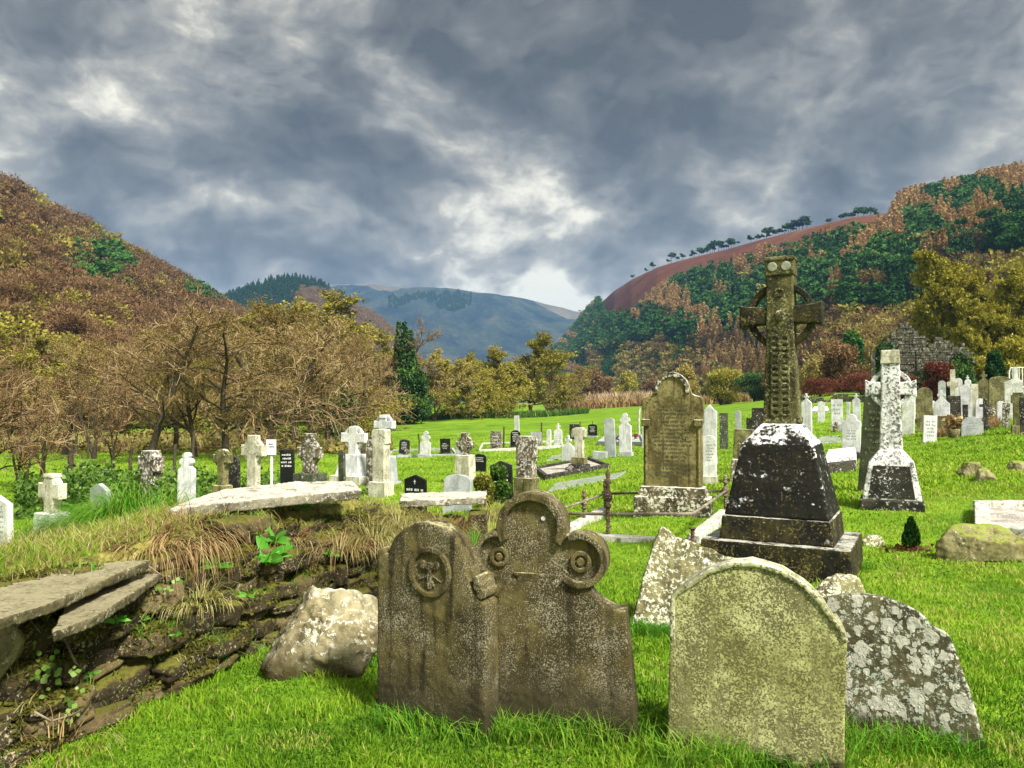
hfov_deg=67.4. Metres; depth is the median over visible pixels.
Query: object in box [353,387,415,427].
twiggy bush
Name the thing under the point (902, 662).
leaning headstone
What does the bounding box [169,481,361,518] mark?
capping slab
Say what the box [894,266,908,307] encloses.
spruce tree
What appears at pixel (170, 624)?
wall weeds
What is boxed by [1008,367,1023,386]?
metal grave rail
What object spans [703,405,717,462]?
headstone
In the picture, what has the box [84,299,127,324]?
bare tree
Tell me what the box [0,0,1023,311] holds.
sky
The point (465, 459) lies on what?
celtic cross
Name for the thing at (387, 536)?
grass tuft
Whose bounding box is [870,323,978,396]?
ruined church
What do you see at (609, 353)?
spruce forest
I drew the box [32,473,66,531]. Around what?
celtic cross
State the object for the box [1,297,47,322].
bare tree
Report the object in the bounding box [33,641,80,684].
pennywort leaves
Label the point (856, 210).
ridge pine
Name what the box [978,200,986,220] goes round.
larch tree
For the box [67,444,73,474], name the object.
fence post
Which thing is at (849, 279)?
pine tree
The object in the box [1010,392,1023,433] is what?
headstone
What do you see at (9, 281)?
bare tree
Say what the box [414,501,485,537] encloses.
grass tuft
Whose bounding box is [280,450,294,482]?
headstone
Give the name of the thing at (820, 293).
pine tree
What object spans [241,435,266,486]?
celtic cross
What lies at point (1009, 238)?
pine tree
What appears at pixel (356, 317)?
knoll autumn woods
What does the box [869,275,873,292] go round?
spruce tree
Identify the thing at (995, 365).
shrub
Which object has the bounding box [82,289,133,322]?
bare tree
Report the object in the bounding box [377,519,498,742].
arched headstone
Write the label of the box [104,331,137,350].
bare tree
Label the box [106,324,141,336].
bare tree
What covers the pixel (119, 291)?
bare tree
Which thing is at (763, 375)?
shrub
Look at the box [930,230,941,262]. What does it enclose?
larch tree
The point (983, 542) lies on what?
boulder
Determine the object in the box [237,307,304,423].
golden tree
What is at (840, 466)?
chest tomb
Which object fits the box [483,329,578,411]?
valley tree
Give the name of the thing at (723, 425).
headstone
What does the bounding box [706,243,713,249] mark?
ridge pine
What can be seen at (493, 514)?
grass tuft
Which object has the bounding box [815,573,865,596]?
stone fragment
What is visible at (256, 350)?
thorn tree
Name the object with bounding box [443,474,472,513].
headstone
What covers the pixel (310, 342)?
bare tree
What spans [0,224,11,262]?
bare tree
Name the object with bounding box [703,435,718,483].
headstone
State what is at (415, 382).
holly bush
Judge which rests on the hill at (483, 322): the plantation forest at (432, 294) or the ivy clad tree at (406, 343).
the plantation forest at (432, 294)
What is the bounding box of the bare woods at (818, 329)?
[525,249,1020,398]
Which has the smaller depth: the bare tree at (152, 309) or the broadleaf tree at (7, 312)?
the broadleaf tree at (7, 312)
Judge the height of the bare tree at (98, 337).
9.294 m
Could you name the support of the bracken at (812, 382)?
on the ground at (454, 428)
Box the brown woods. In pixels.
[0,171,370,402]
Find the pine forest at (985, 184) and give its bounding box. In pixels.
[550,172,1023,357]
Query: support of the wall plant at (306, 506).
attached to the dry stone wall at (107, 658)
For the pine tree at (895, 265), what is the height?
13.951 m
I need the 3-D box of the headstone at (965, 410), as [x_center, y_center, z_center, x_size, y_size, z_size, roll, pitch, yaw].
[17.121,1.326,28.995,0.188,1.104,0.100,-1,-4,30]
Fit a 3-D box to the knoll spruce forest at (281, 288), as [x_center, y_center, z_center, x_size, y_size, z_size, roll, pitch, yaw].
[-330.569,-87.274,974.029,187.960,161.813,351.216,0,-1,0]
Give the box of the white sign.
[266,440,275,483]
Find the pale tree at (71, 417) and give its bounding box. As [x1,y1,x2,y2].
[43,373,109,453]
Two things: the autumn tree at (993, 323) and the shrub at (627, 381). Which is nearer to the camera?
the autumn tree at (993, 323)
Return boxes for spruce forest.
[224,272,350,317]
[530,173,1023,401]
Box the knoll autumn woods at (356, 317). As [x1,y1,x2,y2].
[294,286,444,389]
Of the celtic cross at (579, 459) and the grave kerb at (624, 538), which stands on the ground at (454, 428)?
the grave kerb at (624, 538)
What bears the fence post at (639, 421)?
on the ground at (454, 428)
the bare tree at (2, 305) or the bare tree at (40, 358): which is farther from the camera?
the bare tree at (2, 305)
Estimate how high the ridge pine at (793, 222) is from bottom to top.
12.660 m
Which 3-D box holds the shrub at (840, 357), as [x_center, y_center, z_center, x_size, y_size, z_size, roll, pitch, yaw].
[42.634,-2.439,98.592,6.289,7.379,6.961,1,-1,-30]
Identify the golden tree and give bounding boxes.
[0,333,126,454]
[76,336,152,400]
[97,312,244,456]
[161,309,281,426]
[228,291,346,439]
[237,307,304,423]
[328,329,396,415]
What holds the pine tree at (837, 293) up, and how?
on the hill at (629, 294)
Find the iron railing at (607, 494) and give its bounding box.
[546,469,728,542]
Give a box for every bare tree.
[0,220,49,259]
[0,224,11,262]
[0,224,15,250]
[0,267,56,299]
[0,272,36,308]
[0,278,41,309]
[0,295,16,318]
[0,344,165,458]
[0,351,47,382]
[0,357,40,380]
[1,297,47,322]
[1,345,53,375]
[4,242,62,280]
[4,263,61,292]
[5,312,53,340]
[6,342,72,372]
[13,240,52,267]
[13,313,59,343]
[15,229,61,256]
[20,344,58,366]
[24,268,60,309]
[25,348,103,427]
[26,260,69,292]
[40,300,92,314]
[41,305,109,339]
[42,303,97,326]
[44,309,96,319]
[45,296,79,311]
[46,308,93,340]
[47,297,94,313]
[49,316,115,339]
[51,285,87,305]
[52,311,112,333]
[59,332,96,358]
[61,273,100,293]
[66,276,252,449]
[67,289,94,310]
[71,332,112,351]
[75,331,110,349]
[77,289,129,321]
[77,321,131,346]
[80,301,122,320]
[81,274,132,306]
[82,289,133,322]
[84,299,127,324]
[102,322,138,337]
[102,329,244,449]
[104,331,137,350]
[105,331,132,344]
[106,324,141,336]
[109,331,136,342]
[111,318,142,328]
[115,324,146,338]
[130,303,166,325]
[135,309,170,332]
[150,324,184,345]
[249,300,394,425]
[258,307,374,415]
[310,329,416,434]
[967,270,994,281]
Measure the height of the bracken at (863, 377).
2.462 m
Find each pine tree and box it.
[811,291,822,302]
[832,290,856,306]
[836,280,861,305]
[840,264,859,287]
[840,274,862,301]
[856,291,886,315]
[866,252,879,266]
[868,284,891,320]
[884,261,906,286]
[886,255,904,272]
[896,254,919,269]
[898,254,917,294]
[899,246,914,255]
[941,239,959,259]
[945,217,971,238]
[955,230,976,245]
[956,229,975,252]
[973,221,992,253]
[975,207,994,224]
[979,218,994,247]
[985,211,1011,230]
[987,207,1002,222]
[991,224,1014,249]
[994,220,1022,258]
[997,196,1014,204]
[997,211,1014,223]
[1002,201,1020,211]
[1009,191,1023,211]
[1010,212,1023,228]
[1011,208,1023,222]
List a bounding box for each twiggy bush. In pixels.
[0,376,107,435]
[10,378,159,434]
[56,376,194,435]
[104,377,210,432]
[171,373,312,432]
[213,369,327,430]
[247,370,381,432]
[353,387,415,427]
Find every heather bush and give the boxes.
[473,472,494,507]
[490,463,512,503]
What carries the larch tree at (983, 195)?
on the hill at (629, 294)
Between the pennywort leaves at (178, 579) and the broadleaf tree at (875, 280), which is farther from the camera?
the broadleaf tree at (875, 280)
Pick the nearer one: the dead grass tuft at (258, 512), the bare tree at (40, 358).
the dead grass tuft at (258, 512)
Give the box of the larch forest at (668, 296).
[555,159,1023,383]
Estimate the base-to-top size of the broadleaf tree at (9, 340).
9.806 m
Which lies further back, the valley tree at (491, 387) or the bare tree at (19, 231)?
the bare tree at (19, 231)
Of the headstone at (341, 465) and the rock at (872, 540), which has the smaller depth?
the rock at (872, 540)
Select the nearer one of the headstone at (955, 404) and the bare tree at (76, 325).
the headstone at (955, 404)
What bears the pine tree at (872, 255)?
on the hill at (629, 294)
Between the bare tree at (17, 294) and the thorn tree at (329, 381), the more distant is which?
the bare tree at (17, 294)
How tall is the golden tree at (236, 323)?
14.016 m
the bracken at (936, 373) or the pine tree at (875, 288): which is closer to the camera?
the bracken at (936, 373)
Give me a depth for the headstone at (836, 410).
39.98 m
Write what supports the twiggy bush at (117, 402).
on the ground at (454, 428)
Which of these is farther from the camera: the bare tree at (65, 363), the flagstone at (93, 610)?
the bare tree at (65, 363)
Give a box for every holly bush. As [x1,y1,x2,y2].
[390,365,434,424]
[841,328,865,390]
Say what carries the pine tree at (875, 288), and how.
on the hill at (629, 294)
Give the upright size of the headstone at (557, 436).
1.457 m
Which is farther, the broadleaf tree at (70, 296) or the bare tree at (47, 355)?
the broadleaf tree at (70, 296)
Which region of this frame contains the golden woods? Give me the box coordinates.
[553,278,1005,391]
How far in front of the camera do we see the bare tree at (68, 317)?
128.04 m
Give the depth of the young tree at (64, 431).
24.56 m
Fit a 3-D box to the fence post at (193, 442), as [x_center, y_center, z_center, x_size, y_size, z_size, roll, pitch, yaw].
[-13.445,2.883,32.415,0.176,1.810,0.136,0,-1,0]
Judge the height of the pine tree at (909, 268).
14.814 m
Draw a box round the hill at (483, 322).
[220,283,580,400]
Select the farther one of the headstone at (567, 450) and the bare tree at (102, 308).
the bare tree at (102, 308)
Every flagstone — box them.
[0,560,149,630]
[52,572,161,642]
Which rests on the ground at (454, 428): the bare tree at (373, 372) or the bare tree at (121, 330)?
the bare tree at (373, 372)
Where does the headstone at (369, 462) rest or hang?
on the ground at (454, 428)
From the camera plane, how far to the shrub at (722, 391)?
113.00 m
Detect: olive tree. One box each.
[0,329,99,428]
[99,329,228,427]
[196,299,325,424]
[205,287,379,419]
[260,304,401,414]
[361,328,429,387]
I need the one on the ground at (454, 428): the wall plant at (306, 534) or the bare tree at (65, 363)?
the bare tree at (65, 363)
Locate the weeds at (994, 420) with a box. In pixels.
[937,414,1001,437]
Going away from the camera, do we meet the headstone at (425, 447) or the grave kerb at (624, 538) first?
the grave kerb at (624, 538)
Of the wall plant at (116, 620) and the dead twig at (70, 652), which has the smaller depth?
the dead twig at (70, 652)
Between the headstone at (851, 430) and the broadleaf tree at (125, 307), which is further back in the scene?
the broadleaf tree at (125, 307)
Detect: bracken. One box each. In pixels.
[799,377,842,396]
[829,372,869,394]
[900,375,919,399]
[918,361,955,401]
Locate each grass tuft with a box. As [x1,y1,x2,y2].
[0,514,91,550]
[0,700,129,767]
[1,469,189,544]
[53,474,210,521]
[75,503,226,595]
[105,491,256,580]
[143,572,253,624]
[201,488,284,537]
[257,518,324,556]
[296,521,385,573]
[330,509,413,561]
[356,496,446,538]
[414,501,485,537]
[458,496,507,531]
[463,523,486,545]
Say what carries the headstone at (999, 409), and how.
on the ground at (454, 428)
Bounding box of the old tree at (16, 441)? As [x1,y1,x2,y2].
[0,323,86,487]
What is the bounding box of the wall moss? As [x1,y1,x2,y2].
[0,503,467,763]
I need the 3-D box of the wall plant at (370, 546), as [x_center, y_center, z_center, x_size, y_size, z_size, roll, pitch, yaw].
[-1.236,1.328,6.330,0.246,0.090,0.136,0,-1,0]
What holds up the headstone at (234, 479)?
on the ground at (454, 428)
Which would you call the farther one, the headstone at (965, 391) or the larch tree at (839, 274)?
the larch tree at (839, 274)
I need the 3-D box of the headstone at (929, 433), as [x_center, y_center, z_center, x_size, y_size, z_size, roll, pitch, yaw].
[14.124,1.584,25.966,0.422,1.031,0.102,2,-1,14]
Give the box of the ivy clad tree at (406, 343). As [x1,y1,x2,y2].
[367,313,443,423]
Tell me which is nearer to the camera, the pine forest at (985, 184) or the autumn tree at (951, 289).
the autumn tree at (951, 289)
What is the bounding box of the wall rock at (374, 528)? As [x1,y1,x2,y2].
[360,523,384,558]
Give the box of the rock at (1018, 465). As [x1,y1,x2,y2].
[1007,460,1023,470]
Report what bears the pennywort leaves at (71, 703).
attached to the dry stone wall at (107, 658)
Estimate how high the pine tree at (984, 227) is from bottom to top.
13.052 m
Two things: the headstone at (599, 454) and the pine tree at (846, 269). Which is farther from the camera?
the pine tree at (846, 269)
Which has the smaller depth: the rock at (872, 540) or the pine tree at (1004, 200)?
the rock at (872, 540)
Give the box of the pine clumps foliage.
[63,232,226,299]
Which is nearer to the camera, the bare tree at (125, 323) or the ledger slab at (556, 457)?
the ledger slab at (556, 457)
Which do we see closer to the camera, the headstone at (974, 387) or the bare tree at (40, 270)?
the headstone at (974, 387)
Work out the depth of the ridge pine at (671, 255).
755.92 m
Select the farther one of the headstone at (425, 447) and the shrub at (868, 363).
the shrub at (868, 363)
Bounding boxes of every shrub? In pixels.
[560,372,585,401]
[580,367,613,395]
[611,371,638,394]
[644,376,658,392]
[674,362,700,395]
[703,367,743,404]
[733,371,764,401]
[761,367,764,389]
[799,356,829,394]
[818,337,869,391]
[865,349,874,378]
[946,360,977,399]
[967,350,986,381]
[983,333,1023,380]
[984,349,1006,379]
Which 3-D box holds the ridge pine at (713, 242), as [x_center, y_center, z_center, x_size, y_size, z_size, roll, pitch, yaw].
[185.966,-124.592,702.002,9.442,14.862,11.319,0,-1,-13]
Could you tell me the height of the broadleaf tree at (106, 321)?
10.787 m
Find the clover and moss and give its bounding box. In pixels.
[461,550,1022,767]
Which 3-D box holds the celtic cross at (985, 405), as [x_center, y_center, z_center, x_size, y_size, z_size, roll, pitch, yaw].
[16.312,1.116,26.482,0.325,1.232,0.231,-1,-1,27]
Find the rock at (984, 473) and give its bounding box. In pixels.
[975,467,996,481]
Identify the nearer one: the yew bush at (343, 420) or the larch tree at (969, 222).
the yew bush at (343, 420)
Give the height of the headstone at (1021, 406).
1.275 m
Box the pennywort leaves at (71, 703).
[51,687,110,747]
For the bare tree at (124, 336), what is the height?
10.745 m
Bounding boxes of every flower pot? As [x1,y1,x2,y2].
[832,422,838,431]
[942,414,962,437]
[987,407,995,418]
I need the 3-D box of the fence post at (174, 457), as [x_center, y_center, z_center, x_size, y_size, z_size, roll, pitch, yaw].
[-13.744,3.104,31.265,0.141,1.274,0.126,0,-1,0]
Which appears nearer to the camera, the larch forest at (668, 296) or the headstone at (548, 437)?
the headstone at (548, 437)
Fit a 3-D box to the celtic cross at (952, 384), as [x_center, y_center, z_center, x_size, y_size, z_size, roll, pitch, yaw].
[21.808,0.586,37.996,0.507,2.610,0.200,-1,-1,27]
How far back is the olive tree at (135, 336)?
82.91 m
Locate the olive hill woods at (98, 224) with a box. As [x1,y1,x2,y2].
[0,188,243,327]
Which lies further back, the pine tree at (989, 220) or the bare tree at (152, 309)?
the pine tree at (989, 220)
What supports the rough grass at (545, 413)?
on the ground at (454, 428)
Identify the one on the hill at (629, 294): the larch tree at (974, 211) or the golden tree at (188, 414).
the larch tree at (974, 211)
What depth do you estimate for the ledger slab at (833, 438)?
32.81 m
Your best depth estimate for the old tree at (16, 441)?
17.68 m
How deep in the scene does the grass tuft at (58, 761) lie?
3.40 m
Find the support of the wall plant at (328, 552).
attached to the dry stone wall at (107, 658)
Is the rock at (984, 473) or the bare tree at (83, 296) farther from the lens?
the bare tree at (83, 296)
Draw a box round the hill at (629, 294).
[518,213,1021,402]
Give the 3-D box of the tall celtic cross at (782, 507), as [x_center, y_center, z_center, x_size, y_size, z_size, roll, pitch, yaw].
[2.621,0.318,7.449,1.331,3.098,1.144,-1,-1,29]
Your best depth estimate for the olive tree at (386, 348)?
155.20 m
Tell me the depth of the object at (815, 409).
53.69 m
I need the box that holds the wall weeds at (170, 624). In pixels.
[1,503,409,767]
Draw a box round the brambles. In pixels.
[13,459,279,518]
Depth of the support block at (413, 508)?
8.02 m
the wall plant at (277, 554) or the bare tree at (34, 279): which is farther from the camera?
the bare tree at (34, 279)
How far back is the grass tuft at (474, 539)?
7.09 m
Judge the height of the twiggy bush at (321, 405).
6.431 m
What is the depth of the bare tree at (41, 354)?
96.70 m
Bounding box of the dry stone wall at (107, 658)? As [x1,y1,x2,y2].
[0,505,466,767]
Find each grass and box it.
[0,402,1023,539]
[0,494,438,576]
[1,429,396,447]
[1,500,459,735]
[239,498,995,767]
[426,406,589,419]
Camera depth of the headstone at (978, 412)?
30.96 m
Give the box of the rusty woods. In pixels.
[0,179,221,318]
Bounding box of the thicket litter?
[0,428,392,454]
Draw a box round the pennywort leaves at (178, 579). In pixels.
[155,577,194,595]
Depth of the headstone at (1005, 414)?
26.93 m
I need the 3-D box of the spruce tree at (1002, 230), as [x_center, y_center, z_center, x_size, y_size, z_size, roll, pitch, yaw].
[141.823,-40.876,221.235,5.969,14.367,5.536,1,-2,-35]
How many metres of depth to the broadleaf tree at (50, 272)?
165.60 m
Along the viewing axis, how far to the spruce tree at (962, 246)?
228.36 m
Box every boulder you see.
[260,585,377,680]
[935,523,1023,561]
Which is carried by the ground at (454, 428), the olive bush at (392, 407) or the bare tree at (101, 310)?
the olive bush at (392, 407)
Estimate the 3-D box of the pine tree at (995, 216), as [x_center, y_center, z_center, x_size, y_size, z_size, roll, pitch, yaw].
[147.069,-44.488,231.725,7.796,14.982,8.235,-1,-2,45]
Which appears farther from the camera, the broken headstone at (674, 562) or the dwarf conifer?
the dwarf conifer
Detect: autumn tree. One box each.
[904,248,1013,346]
[950,297,1023,363]
[974,261,1023,388]
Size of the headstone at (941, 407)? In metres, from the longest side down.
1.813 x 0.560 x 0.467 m
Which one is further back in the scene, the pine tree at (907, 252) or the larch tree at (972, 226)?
the pine tree at (907, 252)
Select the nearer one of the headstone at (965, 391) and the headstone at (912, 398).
the headstone at (965, 391)
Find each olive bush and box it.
[0,363,113,435]
[117,361,267,435]
[312,372,424,431]
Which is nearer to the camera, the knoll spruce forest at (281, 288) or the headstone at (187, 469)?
the headstone at (187, 469)
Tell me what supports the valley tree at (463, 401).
on the ground at (454, 428)
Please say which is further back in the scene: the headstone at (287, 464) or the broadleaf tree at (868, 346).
the broadleaf tree at (868, 346)
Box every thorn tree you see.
[121,304,327,465]
[160,316,357,455]
[170,309,389,449]
[253,326,413,448]
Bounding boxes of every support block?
[405,507,421,511]
[468,509,487,540]
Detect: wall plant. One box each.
[84,670,101,677]
[103,615,131,623]
[200,554,232,569]
[236,592,254,597]
[254,532,293,565]
[264,528,290,545]
[292,527,309,538]
[294,504,310,509]
[322,548,339,555]
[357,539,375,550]
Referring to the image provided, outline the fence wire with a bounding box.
[51,440,294,465]
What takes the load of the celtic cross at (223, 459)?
on the ground at (454, 428)
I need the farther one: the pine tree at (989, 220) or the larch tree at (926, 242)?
the larch tree at (926, 242)
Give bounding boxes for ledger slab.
[547,454,561,460]
[548,472,625,491]
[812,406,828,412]
[819,435,840,443]
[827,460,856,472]
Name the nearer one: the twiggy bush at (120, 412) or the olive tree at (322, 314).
the twiggy bush at (120, 412)
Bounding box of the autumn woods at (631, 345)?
[519,181,1023,402]
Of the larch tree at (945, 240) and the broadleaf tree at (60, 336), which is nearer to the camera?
the broadleaf tree at (60, 336)
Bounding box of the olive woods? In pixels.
[544,246,1023,401]
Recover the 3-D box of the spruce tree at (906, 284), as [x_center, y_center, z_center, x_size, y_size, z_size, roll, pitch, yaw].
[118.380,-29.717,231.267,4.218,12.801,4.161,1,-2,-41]
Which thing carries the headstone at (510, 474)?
on the ground at (454, 428)
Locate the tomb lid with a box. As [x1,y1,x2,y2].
[826,447,856,465]
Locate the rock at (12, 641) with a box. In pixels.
[0,624,24,679]
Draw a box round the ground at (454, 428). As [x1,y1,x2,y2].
[0,392,1023,767]
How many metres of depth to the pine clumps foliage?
288.32 m
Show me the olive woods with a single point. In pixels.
(840, 309)
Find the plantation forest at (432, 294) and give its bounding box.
[388,289,471,310]
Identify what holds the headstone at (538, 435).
on the ground at (454, 428)
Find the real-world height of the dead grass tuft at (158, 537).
0.563 m
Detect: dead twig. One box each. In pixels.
[33,706,85,721]
[63,637,88,675]
[149,566,171,580]
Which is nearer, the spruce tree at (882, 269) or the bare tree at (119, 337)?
the bare tree at (119, 337)
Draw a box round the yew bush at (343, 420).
[315,385,359,439]
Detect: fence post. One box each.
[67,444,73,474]
[87,435,88,458]
[128,445,132,469]
[173,445,175,470]
[191,431,195,467]
[418,433,419,453]
[503,427,504,447]
[638,408,640,434]
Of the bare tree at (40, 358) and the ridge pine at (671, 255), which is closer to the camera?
the bare tree at (40, 358)
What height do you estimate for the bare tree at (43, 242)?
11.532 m
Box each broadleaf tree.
[0,282,61,313]
[0,308,10,336]
[0,312,52,349]
[1,234,31,269]
[1,303,46,342]
[3,337,62,363]
[6,327,91,359]
[14,259,57,295]
[33,331,93,358]
[51,288,92,313]
[67,308,120,332]
[98,300,134,325]
[850,266,887,293]
[864,338,881,363]
[866,325,896,344]
[952,226,991,254]
[988,264,1023,282]
[1002,256,1023,269]
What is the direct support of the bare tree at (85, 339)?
on the left hill
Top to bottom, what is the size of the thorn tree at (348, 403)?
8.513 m
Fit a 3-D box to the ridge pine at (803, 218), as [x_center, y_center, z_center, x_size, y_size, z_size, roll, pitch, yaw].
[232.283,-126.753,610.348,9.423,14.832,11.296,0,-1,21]
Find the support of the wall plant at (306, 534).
attached to the dry stone wall at (107, 658)
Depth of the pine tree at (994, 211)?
241.50 m
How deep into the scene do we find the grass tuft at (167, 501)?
6.05 m
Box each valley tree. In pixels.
[384,343,484,420]
[423,369,497,415]
[427,350,544,418]
[457,365,533,417]
[474,345,548,411]
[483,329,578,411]
[519,358,594,409]
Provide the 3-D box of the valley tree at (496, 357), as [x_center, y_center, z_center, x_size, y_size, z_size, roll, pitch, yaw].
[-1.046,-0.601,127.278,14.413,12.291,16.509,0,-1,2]
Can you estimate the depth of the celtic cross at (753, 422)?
21.93 m
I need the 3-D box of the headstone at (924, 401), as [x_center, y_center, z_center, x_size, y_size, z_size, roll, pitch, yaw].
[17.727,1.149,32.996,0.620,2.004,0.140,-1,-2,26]
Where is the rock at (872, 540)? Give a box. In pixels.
[862,534,883,546]
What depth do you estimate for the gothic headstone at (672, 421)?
10.75 m
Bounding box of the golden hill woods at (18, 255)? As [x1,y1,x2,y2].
[0,187,173,326]
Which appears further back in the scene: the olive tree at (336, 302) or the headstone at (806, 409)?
the olive tree at (336, 302)
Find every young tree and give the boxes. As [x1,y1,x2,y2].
[0,368,53,482]
[8,372,92,479]
[74,384,139,470]
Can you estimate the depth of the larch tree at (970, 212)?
264.47 m
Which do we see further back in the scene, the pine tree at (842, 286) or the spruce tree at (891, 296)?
the pine tree at (842, 286)
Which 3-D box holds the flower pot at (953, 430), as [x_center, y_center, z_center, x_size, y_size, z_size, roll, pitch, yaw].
[14.834,1.429,25.774,0.646,0.860,0.653,1,-1,-29]
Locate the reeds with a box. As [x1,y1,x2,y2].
[583,388,652,401]
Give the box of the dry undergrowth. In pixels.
[544,390,808,410]
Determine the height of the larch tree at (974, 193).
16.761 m
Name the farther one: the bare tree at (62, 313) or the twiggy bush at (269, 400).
the bare tree at (62, 313)
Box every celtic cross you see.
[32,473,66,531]
[138,450,164,501]
[212,449,232,492]
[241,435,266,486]
[293,433,326,481]
[329,426,367,484]
[374,415,401,483]
[454,432,475,479]
[565,427,589,469]
[701,255,862,583]
[746,408,762,429]
[859,350,924,512]
[947,369,958,395]
[979,399,990,430]
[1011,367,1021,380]
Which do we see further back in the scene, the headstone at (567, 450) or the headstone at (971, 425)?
the headstone at (567, 450)
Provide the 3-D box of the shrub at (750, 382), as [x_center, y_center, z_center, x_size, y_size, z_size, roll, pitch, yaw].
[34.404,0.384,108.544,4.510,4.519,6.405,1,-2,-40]
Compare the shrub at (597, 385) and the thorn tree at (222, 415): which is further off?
the shrub at (597, 385)
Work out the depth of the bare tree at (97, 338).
123.78 m
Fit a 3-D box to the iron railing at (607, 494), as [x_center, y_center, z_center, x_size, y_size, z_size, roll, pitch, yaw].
[1.730,1.544,10.280,2.018,1.042,2.944,-1,-1,25]
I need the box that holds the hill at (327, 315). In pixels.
[240,289,449,401]
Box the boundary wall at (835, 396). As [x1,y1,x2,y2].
[800,393,863,402]
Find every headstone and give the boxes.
[0,495,12,544]
[90,483,110,510]
[177,452,195,501]
[228,455,240,487]
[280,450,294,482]
[338,450,345,481]
[360,443,367,453]
[366,436,372,490]
[368,429,393,497]
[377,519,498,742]
[397,439,410,454]
[404,475,426,511]
[417,431,431,457]
[439,439,451,453]
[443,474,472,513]
[475,454,486,471]
[475,489,638,742]
[490,431,501,448]
[490,461,513,499]
[509,430,520,447]
[514,416,519,431]
[514,436,538,495]
[531,432,541,445]
[546,429,550,445]
[554,423,561,444]
[562,435,573,460]
[569,424,579,438]
[587,424,597,437]
[592,451,607,458]
[604,418,615,456]
[618,413,633,455]
[631,526,733,629]
[633,372,712,517]
[642,426,643,447]
[667,556,847,767]
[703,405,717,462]
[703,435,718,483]
[719,413,727,448]
[730,429,754,481]
[735,411,740,428]
[801,393,811,431]
[818,401,824,421]
[823,593,983,752]
[831,399,842,430]
[842,414,860,459]
[846,402,849,415]
[852,393,861,426]
[857,392,880,491]
[902,401,914,434]
[908,395,915,418]
[916,387,932,431]
[922,415,936,442]
[933,390,949,428]
[938,381,945,399]
[947,396,960,422]
[955,378,962,395]
[959,383,972,416]
[961,416,983,435]
[962,404,967,418]
[964,375,970,386]
[970,384,977,416]
[975,399,982,417]
[976,371,987,403]
[988,376,1010,414]
[996,401,1003,422]
[1002,403,1009,427]
[1004,379,1023,418]
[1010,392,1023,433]
[1019,398,1023,434]
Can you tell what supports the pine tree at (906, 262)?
on the hill at (629, 294)
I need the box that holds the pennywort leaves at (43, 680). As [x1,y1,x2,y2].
[29,669,50,700]
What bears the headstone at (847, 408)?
on the ground at (454, 428)
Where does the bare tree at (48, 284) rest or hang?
on the left hill
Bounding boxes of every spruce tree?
[858,259,867,290]
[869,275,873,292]
[879,260,887,287]
[883,279,898,317]
[884,267,894,295]
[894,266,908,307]
[900,265,911,298]
[956,232,966,260]
[967,232,974,254]
[987,218,1006,255]
[996,217,1010,257]
[1013,218,1023,257]
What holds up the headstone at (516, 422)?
on the ground at (454, 428)
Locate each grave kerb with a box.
[390,448,455,457]
[478,440,563,451]
[537,457,609,479]
[570,507,605,530]
[570,530,687,542]
[597,434,641,445]
[687,509,724,543]
[973,500,1023,536]
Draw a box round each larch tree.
[827,267,832,288]
[830,263,838,289]
[837,269,841,279]
[925,229,932,248]
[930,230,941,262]
[935,228,947,258]
[940,234,950,259]
[958,202,967,227]
[964,205,973,229]
[966,217,970,230]
[970,216,976,228]
[971,188,977,204]
[971,208,978,225]
[975,193,982,210]
[975,206,982,223]
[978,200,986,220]
[980,192,988,208]
[997,200,1002,218]
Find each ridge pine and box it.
[668,252,675,258]
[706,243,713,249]
[710,240,717,251]
[715,240,724,250]
[761,227,773,235]
[791,220,803,230]
[794,220,804,227]
[798,216,809,228]
[853,207,866,213]
[859,208,868,215]
[866,207,877,214]
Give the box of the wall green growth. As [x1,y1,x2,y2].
[1,509,466,766]
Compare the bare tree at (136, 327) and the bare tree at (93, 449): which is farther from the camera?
the bare tree at (136, 327)
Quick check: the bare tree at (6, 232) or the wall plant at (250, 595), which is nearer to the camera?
the wall plant at (250, 595)
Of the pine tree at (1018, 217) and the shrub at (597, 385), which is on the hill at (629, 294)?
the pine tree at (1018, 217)
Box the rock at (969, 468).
[956,462,980,476]
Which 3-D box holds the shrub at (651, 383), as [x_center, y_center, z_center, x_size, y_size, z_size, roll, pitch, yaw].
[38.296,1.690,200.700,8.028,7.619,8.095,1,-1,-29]
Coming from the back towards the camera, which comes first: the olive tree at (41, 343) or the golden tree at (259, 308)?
the olive tree at (41, 343)
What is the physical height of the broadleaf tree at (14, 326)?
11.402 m
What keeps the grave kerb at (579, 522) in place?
on the ground at (454, 428)
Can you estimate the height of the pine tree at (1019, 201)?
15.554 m
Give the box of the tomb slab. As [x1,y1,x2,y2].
[399,491,486,506]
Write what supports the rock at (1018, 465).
on the ground at (454, 428)
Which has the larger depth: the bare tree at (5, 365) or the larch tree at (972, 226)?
the larch tree at (972, 226)

